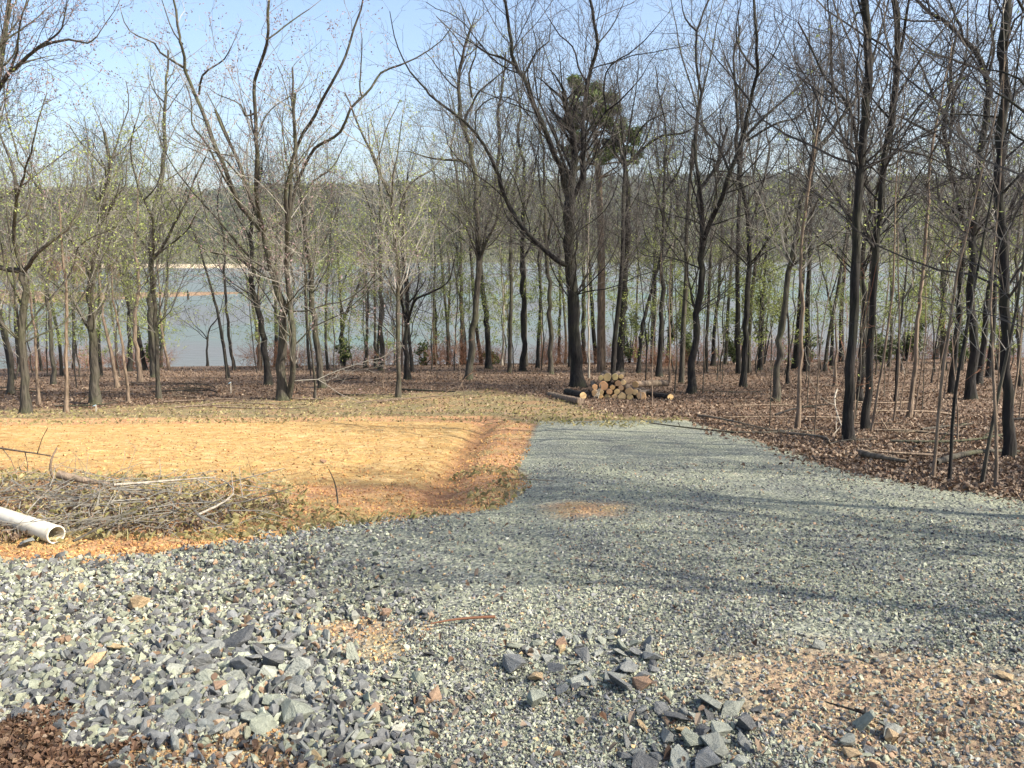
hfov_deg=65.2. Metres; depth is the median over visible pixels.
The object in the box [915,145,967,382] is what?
sapling
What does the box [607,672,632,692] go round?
rock
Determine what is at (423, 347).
evergreen shrub
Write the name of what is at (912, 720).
brown soil crumbs
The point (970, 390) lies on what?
bare tree
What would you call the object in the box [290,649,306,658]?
rock
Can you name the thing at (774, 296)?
young tree
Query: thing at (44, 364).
brush thicket
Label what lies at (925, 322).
sapling
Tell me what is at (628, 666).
rock
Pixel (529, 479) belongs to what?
fallen branch
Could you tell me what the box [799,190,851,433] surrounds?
sapling
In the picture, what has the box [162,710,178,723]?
rock
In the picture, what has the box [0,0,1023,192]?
sky
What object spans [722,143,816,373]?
young tree
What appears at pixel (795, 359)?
bare tree
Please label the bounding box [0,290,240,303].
land spit
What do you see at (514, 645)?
rock
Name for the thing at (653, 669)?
rock
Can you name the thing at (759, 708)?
rock
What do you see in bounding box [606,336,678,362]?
brush thicket
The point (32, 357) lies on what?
brush thicket
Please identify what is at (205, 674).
rock
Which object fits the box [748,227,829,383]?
bare tree
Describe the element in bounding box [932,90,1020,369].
bare tree
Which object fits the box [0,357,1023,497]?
leaf litter
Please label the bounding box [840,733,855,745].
rock
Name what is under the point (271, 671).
rock
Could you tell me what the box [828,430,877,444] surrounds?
fallen branch
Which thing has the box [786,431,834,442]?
fallen branch
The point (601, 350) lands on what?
pine tree
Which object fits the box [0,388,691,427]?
straw grass
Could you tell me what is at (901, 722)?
rock
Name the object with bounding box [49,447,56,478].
fallen branch
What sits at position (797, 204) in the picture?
bare tree
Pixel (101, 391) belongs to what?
fallen branch
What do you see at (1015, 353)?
brush thicket
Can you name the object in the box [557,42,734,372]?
bare tree
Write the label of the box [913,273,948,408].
sapling
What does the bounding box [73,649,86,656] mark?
rock
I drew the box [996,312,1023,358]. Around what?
evergreen shrub
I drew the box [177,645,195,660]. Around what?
rock
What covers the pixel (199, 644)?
rock
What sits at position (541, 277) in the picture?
bare tree
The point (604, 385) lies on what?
log
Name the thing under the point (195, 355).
water
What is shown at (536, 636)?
rock
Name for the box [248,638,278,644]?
rock
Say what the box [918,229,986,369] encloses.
bare tree
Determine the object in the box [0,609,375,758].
slate pieces
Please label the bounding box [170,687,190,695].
rock
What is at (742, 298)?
young tree
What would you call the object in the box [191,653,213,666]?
rock
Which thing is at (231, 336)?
sapling
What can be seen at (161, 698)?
rock
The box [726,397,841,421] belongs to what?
fallen branch
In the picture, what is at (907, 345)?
evergreen shrub
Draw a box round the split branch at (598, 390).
[594,384,600,397]
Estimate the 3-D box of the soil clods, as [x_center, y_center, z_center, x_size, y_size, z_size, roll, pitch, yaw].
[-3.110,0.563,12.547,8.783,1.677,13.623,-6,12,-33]
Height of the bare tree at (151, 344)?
14.490 m
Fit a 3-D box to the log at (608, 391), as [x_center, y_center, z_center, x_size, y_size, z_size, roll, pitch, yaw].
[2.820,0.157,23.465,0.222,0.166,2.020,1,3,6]
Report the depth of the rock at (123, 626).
3.51 m
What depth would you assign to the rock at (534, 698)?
2.83 m
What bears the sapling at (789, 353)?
on the ground at (596, 443)
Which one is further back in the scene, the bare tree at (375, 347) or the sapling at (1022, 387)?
the bare tree at (375, 347)
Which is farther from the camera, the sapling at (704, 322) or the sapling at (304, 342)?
the sapling at (304, 342)
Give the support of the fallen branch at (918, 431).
on the ground at (596, 443)
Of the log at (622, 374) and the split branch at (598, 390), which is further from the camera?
the log at (622, 374)
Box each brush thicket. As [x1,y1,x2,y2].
[0,342,69,370]
[28,351,81,370]
[62,342,110,367]
[82,340,169,369]
[121,347,189,367]
[233,333,302,367]
[271,335,333,366]
[314,347,361,365]
[330,344,379,364]
[356,334,433,365]
[393,323,468,364]
[434,331,507,365]
[466,341,519,363]
[514,339,563,364]
[529,333,592,363]
[555,338,637,363]
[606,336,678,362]
[634,341,698,366]
[647,332,722,362]
[719,336,784,360]
[751,327,804,361]
[784,344,828,361]
[814,348,858,359]
[829,341,894,360]
[891,333,931,359]
[900,324,953,359]
[948,340,997,361]
[988,339,1023,360]
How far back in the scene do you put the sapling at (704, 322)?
23.39 m
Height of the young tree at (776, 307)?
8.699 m
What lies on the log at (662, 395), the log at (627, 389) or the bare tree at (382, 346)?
the log at (627, 389)
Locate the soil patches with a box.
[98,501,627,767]
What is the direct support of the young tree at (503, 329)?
on the ground at (596, 443)
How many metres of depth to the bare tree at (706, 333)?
32.39 m
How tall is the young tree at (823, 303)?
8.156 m
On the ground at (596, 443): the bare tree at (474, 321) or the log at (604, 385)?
the bare tree at (474, 321)
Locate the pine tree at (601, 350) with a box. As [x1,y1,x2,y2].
[561,73,644,371]
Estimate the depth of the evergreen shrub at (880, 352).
40.20 m
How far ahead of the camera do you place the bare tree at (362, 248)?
45.30 m
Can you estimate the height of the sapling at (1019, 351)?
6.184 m
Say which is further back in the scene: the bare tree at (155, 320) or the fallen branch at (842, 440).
the bare tree at (155, 320)
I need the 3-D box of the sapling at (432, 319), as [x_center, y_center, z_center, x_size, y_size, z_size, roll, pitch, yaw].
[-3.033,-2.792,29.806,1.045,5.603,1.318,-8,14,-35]
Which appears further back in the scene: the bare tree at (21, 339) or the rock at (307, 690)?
the bare tree at (21, 339)
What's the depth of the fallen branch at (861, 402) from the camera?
19.75 m
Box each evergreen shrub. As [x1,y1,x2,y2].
[142,295,164,362]
[335,337,351,365]
[413,340,437,364]
[481,351,500,363]
[623,311,649,362]
[666,290,692,361]
[720,312,742,362]
[740,261,781,363]
[803,335,823,360]
[873,322,895,361]
[886,282,930,360]
[947,318,989,362]
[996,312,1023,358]
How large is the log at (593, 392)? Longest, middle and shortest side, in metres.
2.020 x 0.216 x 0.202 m
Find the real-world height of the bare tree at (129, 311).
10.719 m
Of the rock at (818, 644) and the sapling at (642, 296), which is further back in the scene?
the sapling at (642, 296)
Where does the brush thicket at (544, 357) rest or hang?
on the ground at (596, 443)
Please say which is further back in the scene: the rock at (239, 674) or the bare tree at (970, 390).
the bare tree at (970, 390)
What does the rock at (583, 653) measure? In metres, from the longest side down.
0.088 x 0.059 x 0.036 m
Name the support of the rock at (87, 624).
on the ground at (596, 443)
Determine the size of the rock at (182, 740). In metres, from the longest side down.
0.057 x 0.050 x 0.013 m
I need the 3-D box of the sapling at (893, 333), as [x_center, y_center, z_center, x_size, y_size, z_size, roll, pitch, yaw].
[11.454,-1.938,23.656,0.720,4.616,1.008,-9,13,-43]
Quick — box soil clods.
[0,421,531,560]
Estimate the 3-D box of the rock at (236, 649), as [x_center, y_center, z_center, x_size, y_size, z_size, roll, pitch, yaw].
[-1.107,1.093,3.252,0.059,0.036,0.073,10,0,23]
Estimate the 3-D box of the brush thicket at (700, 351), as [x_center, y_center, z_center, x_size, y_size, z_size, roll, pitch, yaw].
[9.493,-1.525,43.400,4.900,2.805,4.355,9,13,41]
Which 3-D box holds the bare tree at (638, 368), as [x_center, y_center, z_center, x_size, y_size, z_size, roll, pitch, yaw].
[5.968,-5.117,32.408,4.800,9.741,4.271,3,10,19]
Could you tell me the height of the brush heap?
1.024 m
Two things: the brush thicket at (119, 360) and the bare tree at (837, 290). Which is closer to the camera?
the bare tree at (837, 290)
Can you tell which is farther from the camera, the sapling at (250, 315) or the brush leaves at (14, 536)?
the sapling at (250, 315)
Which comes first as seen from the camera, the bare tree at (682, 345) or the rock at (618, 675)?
the rock at (618, 675)
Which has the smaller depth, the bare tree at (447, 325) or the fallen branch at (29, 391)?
the fallen branch at (29, 391)
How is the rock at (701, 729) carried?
on the ground at (596, 443)
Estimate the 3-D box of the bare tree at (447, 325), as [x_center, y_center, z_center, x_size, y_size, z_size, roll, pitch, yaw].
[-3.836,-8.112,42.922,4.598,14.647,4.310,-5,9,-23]
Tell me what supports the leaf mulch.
on the ground at (596, 443)
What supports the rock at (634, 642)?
on the ground at (596, 443)
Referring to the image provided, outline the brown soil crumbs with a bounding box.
[708,641,1023,767]
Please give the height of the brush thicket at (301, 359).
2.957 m
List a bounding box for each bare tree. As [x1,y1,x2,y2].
[0,0,143,266]
[0,5,36,379]
[0,47,167,413]
[0,62,198,404]
[0,73,87,375]
[0,149,59,370]
[0,154,36,412]
[0,159,40,371]
[0,207,55,404]
[0,212,36,394]
[3,123,86,383]
[19,130,93,369]
[19,137,127,411]
[40,85,140,375]
[53,204,166,387]
[54,63,241,398]
[55,117,174,370]
[61,113,167,370]
[62,142,140,368]
[63,22,231,377]
[72,124,148,330]
[74,109,220,381]
[89,0,471,400]
[94,212,147,401]
[102,236,185,369]
[135,102,223,367]
[147,169,231,377]
[161,75,341,384]
[163,280,261,365]
[200,126,244,369]
[200,212,273,364]
[207,33,408,387]
[225,143,301,369]
[231,127,310,364]
[240,173,349,367]
[261,177,317,363]
[263,198,329,397]
[264,114,336,369]
[275,44,466,397]
[291,106,363,369]
[306,129,359,345]
[315,208,392,367]
[319,195,391,365]
[327,168,384,364]
[331,95,433,370]
[335,161,474,379]
[341,159,412,367]
[353,154,399,363]
[356,0,721,387]
[364,161,440,370]
[367,89,442,371]
[371,0,562,379]
[371,255,464,354]
[406,71,493,363]
[406,97,473,364]
[411,131,464,364]
[415,232,474,339]
[418,30,567,368]
[423,171,486,360]
[429,63,511,363]
[438,21,587,370]
[456,12,560,372]
[459,40,609,373]
[464,212,519,365]
[469,250,542,350]
[490,90,561,365]
[492,107,590,367]
[504,183,565,351]
[515,30,604,366]
[524,153,594,362]
[525,159,608,362]
[537,89,630,362]
[551,115,631,363]
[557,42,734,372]
[563,153,632,377]
[576,165,639,285]
[577,4,671,380]
[594,0,862,393]
[595,139,715,372]
[605,47,741,376]
[611,0,769,383]
[611,144,658,361]
[631,226,716,382]
[632,51,726,363]
[638,101,715,361]
[639,0,1023,441]
[642,3,875,386]
[654,41,773,372]
[666,160,770,365]
[698,60,782,363]
[706,0,819,373]
[710,0,949,402]
[712,137,850,370]
[714,36,799,372]
[733,0,1022,429]
[746,11,894,427]
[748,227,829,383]
[752,0,856,371]
[752,97,845,355]
[753,0,1023,458]
[754,0,982,400]
[759,0,890,368]
[805,219,866,365]
[808,76,902,370]
[813,18,942,376]
[816,42,885,361]
[818,263,897,386]
[829,0,1023,393]
[829,0,1023,399]
[843,3,997,417]
[859,175,915,336]
[861,0,1023,352]
[863,88,952,366]
[870,172,966,401]
[883,120,966,361]
[890,154,1021,370]
[899,41,1018,358]
[906,125,1023,384]
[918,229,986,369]
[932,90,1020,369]
[944,147,995,301]
[945,14,1023,377]
[950,5,1023,369]
[955,140,1023,386]
[1007,83,1023,366]
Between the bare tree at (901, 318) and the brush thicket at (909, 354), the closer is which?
the bare tree at (901, 318)
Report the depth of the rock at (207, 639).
3.36 m
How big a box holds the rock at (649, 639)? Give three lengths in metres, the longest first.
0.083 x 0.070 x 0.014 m
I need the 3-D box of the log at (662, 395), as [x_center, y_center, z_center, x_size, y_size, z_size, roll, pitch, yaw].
[3.931,0.307,23.559,0.245,0.187,2.620,-4,4,-21]
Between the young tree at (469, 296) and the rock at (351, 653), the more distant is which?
the young tree at (469, 296)
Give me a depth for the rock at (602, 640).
3.37 m
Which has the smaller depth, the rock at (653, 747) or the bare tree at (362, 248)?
the rock at (653, 747)
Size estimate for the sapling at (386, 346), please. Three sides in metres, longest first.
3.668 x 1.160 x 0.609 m
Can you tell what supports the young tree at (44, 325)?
on the ground at (596, 443)
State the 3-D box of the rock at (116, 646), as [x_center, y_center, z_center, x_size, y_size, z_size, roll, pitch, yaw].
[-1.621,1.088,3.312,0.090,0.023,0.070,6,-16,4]
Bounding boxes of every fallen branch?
[0,387,46,393]
[0,428,57,473]
[44,653,78,701]
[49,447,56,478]
[54,389,117,406]
[56,470,109,484]
[73,503,141,541]
[75,375,133,396]
[113,476,216,489]
[149,387,206,392]
[152,386,210,391]
[162,384,200,397]
[164,388,244,402]
[170,382,217,392]
[173,374,214,387]
[175,404,244,407]
[176,388,202,393]
[199,472,250,514]
[202,399,271,404]
[216,404,312,408]
[231,400,279,404]
[292,397,323,400]
[328,469,338,503]
[332,377,359,381]
[332,383,409,394]
[334,386,361,389]
[357,382,430,402]
[377,377,465,401]
[401,388,455,391]
[430,615,494,623]
[507,472,550,482]
[649,419,793,433]
[697,386,762,392]
[698,414,767,428]
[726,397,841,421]
[731,390,819,407]
[733,407,819,431]
[774,391,833,415]
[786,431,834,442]
[803,372,843,432]
[819,399,907,405]
[824,701,865,713]
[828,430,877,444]
[838,408,911,425]
[858,449,908,462]
[860,444,941,455]
[870,396,951,416]
[873,384,908,391]
[873,410,961,436]
[891,429,1002,442]
[921,410,973,430]
[932,449,1019,463]
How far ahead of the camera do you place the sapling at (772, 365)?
14.00 m
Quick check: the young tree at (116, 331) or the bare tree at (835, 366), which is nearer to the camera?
the bare tree at (835, 366)
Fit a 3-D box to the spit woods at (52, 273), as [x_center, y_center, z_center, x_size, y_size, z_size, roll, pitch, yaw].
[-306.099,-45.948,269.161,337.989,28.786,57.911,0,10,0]
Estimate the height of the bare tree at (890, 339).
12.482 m
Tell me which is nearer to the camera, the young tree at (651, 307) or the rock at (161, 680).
the rock at (161, 680)
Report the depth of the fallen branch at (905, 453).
9.76 m
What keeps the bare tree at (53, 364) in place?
on the ground at (596, 443)
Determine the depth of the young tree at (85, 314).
39.60 m
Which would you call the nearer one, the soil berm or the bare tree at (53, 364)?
the soil berm
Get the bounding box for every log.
[546,391,583,404]
[564,388,585,398]
[590,380,597,388]
[592,385,598,395]
[599,379,610,389]
[602,370,611,380]
[605,387,611,393]
[609,381,614,389]
[611,390,617,398]
[612,371,619,379]
[614,379,620,385]
[614,386,620,394]
[618,391,625,398]
[619,371,625,378]
[622,390,672,399]
[623,384,633,394]
[630,385,637,394]
[632,380,668,387]
[636,387,646,398]
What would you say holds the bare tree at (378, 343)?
on the ground at (596, 443)
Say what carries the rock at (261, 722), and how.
on the ground at (596, 443)
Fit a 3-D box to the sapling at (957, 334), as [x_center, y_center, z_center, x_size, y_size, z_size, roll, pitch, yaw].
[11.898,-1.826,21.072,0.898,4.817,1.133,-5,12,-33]
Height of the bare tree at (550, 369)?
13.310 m
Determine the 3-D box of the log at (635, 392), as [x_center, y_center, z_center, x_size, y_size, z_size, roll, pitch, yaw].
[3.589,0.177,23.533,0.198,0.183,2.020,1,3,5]
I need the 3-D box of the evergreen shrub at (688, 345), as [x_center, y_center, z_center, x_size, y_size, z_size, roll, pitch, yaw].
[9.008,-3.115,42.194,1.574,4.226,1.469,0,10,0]
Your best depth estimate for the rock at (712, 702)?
2.82 m
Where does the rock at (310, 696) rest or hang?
on the ground at (596, 443)
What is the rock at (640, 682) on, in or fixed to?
on the ground at (596, 443)
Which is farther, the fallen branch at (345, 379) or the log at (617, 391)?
the fallen branch at (345, 379)
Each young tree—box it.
[0,157,88,379]
[0,187,54,372]
[3,177,82,375]
[15,154,117,376]
[42,165,146,376]
[55,166,118,343]
[71,153,185,369]
[113,195,191,340]
[211,198,308,370]
[246,199,298,351]
[264,189,345,353]
[301,156,364,370]
[305,216,389,366]
[330,183,395,367]
[370,202,414,364]
[404,176,471,368]
[415,178,500,370]
[443,201,504,352]
[471,209,538,368]
[472,235,537,365]
[505,218,586,369]
[530,199,610,342]
[582,208,638,344]
[608,151,710,371]
[608,192,703,349]
[611,170,703,372]
[673,187,734,363]
[675,169,745,371]
[710,174,774,356]
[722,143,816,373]
[739,149,849,374]
[753,181,821,363]
[790,179,867,368]
[821,180,888,346]
[825,149,935,374]
[845,139,965,371]
[867,145,965,371]
[882,165,965,364]
[935,169,998,362]
[947,146,1023,344]
[949,174,1022,360]
[957,190,1023,370]
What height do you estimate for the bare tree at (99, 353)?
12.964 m
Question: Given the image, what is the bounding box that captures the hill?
[0,180,1022,263]
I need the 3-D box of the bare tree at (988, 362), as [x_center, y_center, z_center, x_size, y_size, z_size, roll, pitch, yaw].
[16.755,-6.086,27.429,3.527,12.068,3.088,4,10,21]
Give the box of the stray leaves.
[0,419,1023,767]
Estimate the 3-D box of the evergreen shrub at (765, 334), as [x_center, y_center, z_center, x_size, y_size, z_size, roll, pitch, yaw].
[12.179,-3.470,39.067,2.141,5.259,1.748,-6,11,-31]
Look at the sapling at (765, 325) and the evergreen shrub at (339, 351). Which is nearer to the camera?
the sapling at (765, 325)
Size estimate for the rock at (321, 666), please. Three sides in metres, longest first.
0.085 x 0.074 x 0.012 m
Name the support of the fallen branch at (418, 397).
on the ground at (596, 443)
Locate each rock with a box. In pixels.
[10,706,23,717]
[19,537,34,544]
[68,674,80,681]
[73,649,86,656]
[82,616,100,627]
[83,695,96,706]
[85,651,106,665]
[99,632,121,639]
[107,643,128,649]
[111,623,125,630]
[119,659,135,668]
[128,595,149,608]
[128,688,142,699]
[147,695,163,704]
[148,664,162,670]
[155,678,166,686]
[156,655,172,663]
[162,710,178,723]
[163,691,179,703]
[163,702,185,711]
[166,663,185,674]
[166,677,192,686]
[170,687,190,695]
[175,716,190,729]
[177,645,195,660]
[177,708,196,721]
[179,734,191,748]
[180,657,188,664]
[188,690,202,707]
[191,642,205,647]
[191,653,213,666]
[191,681,207,692]
[195,668,215,684]
[196,726,205,731]
[197,664,215,671]
[200,703,221,717]
[201,639,224,652]
[202,636,215,642]
[205,713,229,725]
[207,720,225,735]
[209,647,220,658]
[211,680,226,690]
[219,693,238,705]
[220,656,232,661]
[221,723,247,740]
[223,623,254,648]
[223,670,245,679]
[229,655,252,669]
[232,647,244,652]
[234,678,249,693]
[234,698,255,712]
[240,711,255,722]
[244,654,261,659]
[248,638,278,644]
[249,710,278,736]
[252,644,263,654]
[255,665,278,680]
[262,649,283,666]
[262,694,286,706]
[272,681,284,690]
[273,644,295,652]
[281,698,314,723]
[284,656,310,675]
[287,675,306,687]
[287,683,301,696]
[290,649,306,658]
[292,698,306,701]
[302,685,314,695]
[305,655,314,668]
[306,694,324,701]
[312,664,328,676]
[346,642,359,662]
[381,608,391,617]
[502,654,526,672]
[506,642,524,647]
[508,676,517,679]
[520,644,526,653]
[525,646,539,659]
[526,689,546,706]
[528,672,542,679]
[529,639,542,645]
[531,633,540,638]
[541,654,554,662]
[547,662,563,672]
[555,636,567,645]
[556,683,568,694]
[558,644,565,653]
[561,628,572,637]
[565,671,591,685]
[568,660,581,664]
[570,682,580,691]
[573,635,579,644]
[573,646,589,663]
[578,691,585,696]
[585,665,594,676]
[586,626,592,638]
[590,677,597,687]
[591,649,603,656]
[597,635,606,644]
[604,670,626,682]
[605,630,615,635]
[605,636,616,640]
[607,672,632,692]
[609,657,619,662]
[611,665,619,671]
[611,762,622,767]
[613,648,627,656]
[616,627,627,636]
[616,638,627,649]
[616,751,632,760]
[619,660,638,671]
[623,730,630,748]
[628,639,642,646]
[629,647,641,655]
[629,747,644,756]
[632,676,651,690]
[632,751,658,767]
[635,670,652,676]
[636,705,646,716]
[637,719,647,732]
[642,635,653,649]
[642,651,662,658]
[645,644,652,652]
[648,664,661,673]
[649,659,657,666]
[649,752,665,760]
[650,743,658,751]
[654,701,668,714]
[661,727,674,742]
[664,710,690,719]
[670,744,690,767]
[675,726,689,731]
[678,707,687,716]
[681,727,703,746]
[688,711,701,720]
[693,723,710,735]
[695,746,722,767]
[698,694,722,709]
[699,732,728,756]
[704,708,713,720]
[711,720,732,735]
[721,700,744,717]
[721,736,730,744]
[721,763,735,767]
[731,755,748,766]
[736,714,755,730]
[737,731,751,752]
[750,705,765,711]
[812,638,825,649]
[835,764,846,767]
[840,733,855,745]
[842,747,862,757]
[852,709,875,731]
[863,744,874,753]
[866,760,881,767]
[869,759,880,764]
[882,728,899,742]
[883,722,902,736]
[884,744,898,754]
[897,718,906,725]
[995,670,1013,679]
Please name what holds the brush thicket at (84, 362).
on the ground at (596, 443)
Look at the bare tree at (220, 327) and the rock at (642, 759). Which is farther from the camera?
the bare tree at (220, 327)
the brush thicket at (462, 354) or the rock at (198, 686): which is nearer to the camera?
the rock at (198, 686)
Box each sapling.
[51,259,74,375]
[55,186,88,387]
[76,292,88,375]
[207,249,239,379]
[219,288,239,370]
[233,199,263,372]
[295,226,313,376]
[296,297,306,370]
[369,291,394,386]
[421,241,442,378]
[446,302,476,403]
[455,303,463,376]
[615,158,656,380]
[636,226,672,406]
[659,244,679,371]
[666,206,692,393]
[685,218,724,393]
[690,294,721,371]
[701,220,732,380]
[712,246,739,382]
[756,265,772,374]
[757,274,797,425]
[775,306,808,395]
[785,251,819,383]
[796,242,827,402]
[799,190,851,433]
[808,249,828,395]
[823,256,885,387]
[826,178,893,418]
[830,300,863,397]
[834,260,874,388]
[845,256,874,381]
[847,240,887,422]
[856,232,896,354]
[859,226,893,349]
[863,93,947,420]
[869,14,951,431]
[876,267,901,396]
[879,240,914,387]
[894,213,937,409]
[907,0,1023,475]
[910,191,953,414]
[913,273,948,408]
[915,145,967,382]
[918,216,999,439]
[920,288,935,363]
[932,221,966,387]
[936,0,1023,478]
[937,0,1023,486]
[943,230,986,397]
[955,98,1023,482]
[964,181,1022,411]
[990,107,1023,401]
[1011,310,1023,421]
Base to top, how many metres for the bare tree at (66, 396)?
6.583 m
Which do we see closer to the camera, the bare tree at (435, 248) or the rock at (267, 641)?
the rock at (267, 641)
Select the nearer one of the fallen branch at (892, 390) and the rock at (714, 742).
the rock at (714, 742)
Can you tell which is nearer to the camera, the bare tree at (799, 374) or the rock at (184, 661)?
the rock at (184, 661)
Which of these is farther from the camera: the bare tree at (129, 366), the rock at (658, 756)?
the bare tree at (129, 366)
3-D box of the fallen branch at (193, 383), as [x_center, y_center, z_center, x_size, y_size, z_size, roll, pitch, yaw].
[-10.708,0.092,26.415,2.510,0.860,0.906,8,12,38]
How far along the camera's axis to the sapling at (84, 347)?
33.00 m
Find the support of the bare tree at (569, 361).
on the ground at (596, 443)
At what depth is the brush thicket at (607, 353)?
43.28 m
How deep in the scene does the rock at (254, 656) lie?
3.19 m
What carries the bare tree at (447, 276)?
on the ground at (596, 443)
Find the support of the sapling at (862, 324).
on the ground at (596, 443)
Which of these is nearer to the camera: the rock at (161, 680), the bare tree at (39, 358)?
the rock at (161, 680)
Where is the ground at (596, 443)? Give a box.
[0,357,1023,767]
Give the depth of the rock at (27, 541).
5.16 m
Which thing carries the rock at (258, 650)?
on the ground at (596, 443)
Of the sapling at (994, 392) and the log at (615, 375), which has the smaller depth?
the sapling at (994, 392)
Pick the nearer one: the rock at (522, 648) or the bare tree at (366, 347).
the rock at (522, 648)
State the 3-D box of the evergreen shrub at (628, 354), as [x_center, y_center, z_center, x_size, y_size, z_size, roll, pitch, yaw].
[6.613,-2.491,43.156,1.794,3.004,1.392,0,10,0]
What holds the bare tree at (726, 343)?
on the ground at (596, 443)
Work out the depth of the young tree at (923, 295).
35.80 m
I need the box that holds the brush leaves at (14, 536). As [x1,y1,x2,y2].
[0,477,292,541]
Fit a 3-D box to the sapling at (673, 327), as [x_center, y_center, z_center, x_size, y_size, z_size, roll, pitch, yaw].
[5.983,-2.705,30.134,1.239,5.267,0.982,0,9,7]
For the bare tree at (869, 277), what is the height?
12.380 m
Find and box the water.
[0,263,1023,368]
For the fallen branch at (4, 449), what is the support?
on the ground at (596, 443)
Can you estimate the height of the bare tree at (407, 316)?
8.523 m
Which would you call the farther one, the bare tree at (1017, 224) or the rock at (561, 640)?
the bare tree at (1017, 224)
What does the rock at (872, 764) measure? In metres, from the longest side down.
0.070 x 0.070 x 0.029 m
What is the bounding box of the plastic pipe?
[0,507,65,543]
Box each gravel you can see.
[0,461,1023,767]
[0,543,461,767]
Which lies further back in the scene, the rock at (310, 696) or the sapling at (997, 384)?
the sapling at (997, 384)
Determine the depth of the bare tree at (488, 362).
36.85 m
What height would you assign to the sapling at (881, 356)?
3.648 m
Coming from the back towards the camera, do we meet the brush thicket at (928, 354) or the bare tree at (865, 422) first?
the brush thicket at (928, 354)
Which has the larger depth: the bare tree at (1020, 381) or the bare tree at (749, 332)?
the bare tree at (749, 332)
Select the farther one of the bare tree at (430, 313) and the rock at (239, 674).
the bare tree at (430, 313)
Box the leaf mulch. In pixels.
[0,697,336,767]
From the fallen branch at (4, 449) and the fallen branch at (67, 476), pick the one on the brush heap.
the fallen branch at (67, 476)
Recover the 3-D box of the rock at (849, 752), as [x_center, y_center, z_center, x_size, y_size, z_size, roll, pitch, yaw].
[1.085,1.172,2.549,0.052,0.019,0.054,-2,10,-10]
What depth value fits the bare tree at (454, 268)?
46.53 m
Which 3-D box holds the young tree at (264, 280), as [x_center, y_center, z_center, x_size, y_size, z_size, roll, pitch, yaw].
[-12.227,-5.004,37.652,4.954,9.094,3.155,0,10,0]
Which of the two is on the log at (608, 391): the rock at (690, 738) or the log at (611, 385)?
the log at (611, 385)
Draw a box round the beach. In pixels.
[37,264,256,267]
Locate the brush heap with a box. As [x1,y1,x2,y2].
[0,446,312,542]
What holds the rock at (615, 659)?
on the ground at (596, 443)
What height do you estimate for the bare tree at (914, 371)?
7.897 m
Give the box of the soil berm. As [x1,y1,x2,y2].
[16,524,337,563]
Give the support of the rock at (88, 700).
on the ground at (596, 443)
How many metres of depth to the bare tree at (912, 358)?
39.39 m
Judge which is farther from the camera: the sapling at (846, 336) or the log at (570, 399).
the log at (570, 399)
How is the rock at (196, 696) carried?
on the ground at (596, 443)
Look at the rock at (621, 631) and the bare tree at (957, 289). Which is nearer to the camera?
the rock at (621, 631)
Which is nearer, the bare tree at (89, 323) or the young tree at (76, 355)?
the bare tree at (89, 323)
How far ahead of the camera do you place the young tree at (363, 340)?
39.71 m
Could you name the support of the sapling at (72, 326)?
on the ground at (596, 443)
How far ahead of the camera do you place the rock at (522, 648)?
3.26 m
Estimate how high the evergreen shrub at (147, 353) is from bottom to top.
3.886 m
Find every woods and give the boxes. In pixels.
[0,170,1023,263]
[0,244,123,290]
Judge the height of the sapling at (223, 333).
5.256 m
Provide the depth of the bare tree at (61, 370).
36.32 m
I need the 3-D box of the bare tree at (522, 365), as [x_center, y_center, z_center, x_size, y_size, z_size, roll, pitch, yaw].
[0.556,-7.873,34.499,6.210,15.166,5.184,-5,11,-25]
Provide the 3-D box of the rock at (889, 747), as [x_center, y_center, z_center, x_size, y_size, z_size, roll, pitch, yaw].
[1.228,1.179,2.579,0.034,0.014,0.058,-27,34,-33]
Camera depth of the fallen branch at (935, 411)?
16.07 m
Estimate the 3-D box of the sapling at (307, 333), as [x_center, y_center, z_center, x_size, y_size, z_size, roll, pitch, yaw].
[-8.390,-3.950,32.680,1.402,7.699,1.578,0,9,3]
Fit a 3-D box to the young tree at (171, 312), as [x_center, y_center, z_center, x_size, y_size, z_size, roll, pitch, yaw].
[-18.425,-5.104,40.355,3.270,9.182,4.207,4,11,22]
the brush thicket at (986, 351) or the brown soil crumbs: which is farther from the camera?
the brush thicket at (986, 351)
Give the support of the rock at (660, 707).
on the ground at (596, 443)
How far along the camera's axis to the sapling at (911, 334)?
17.50 m
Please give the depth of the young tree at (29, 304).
33.29 m
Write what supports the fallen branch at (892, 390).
on the ground at (596, 443)
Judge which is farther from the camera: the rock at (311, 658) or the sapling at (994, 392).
the sapling at (994, 392)
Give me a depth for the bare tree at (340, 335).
44.77 m
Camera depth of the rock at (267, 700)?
2.84 m
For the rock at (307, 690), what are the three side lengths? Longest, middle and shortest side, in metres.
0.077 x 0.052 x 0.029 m
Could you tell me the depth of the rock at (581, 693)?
2.89 m
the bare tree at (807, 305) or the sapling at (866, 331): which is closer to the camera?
the sapling at (866, 331)
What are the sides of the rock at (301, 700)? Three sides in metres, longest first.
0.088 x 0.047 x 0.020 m
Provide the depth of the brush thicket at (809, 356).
42.07 m
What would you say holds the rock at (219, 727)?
on the ground at (596, 443)
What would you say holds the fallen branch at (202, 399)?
on the ground at (596, 443)
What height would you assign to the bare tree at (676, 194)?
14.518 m
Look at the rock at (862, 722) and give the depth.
2.70 m
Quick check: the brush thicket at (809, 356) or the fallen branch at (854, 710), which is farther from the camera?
the brush thicket at (809, 356)
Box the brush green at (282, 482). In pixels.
[0,468,289,526]

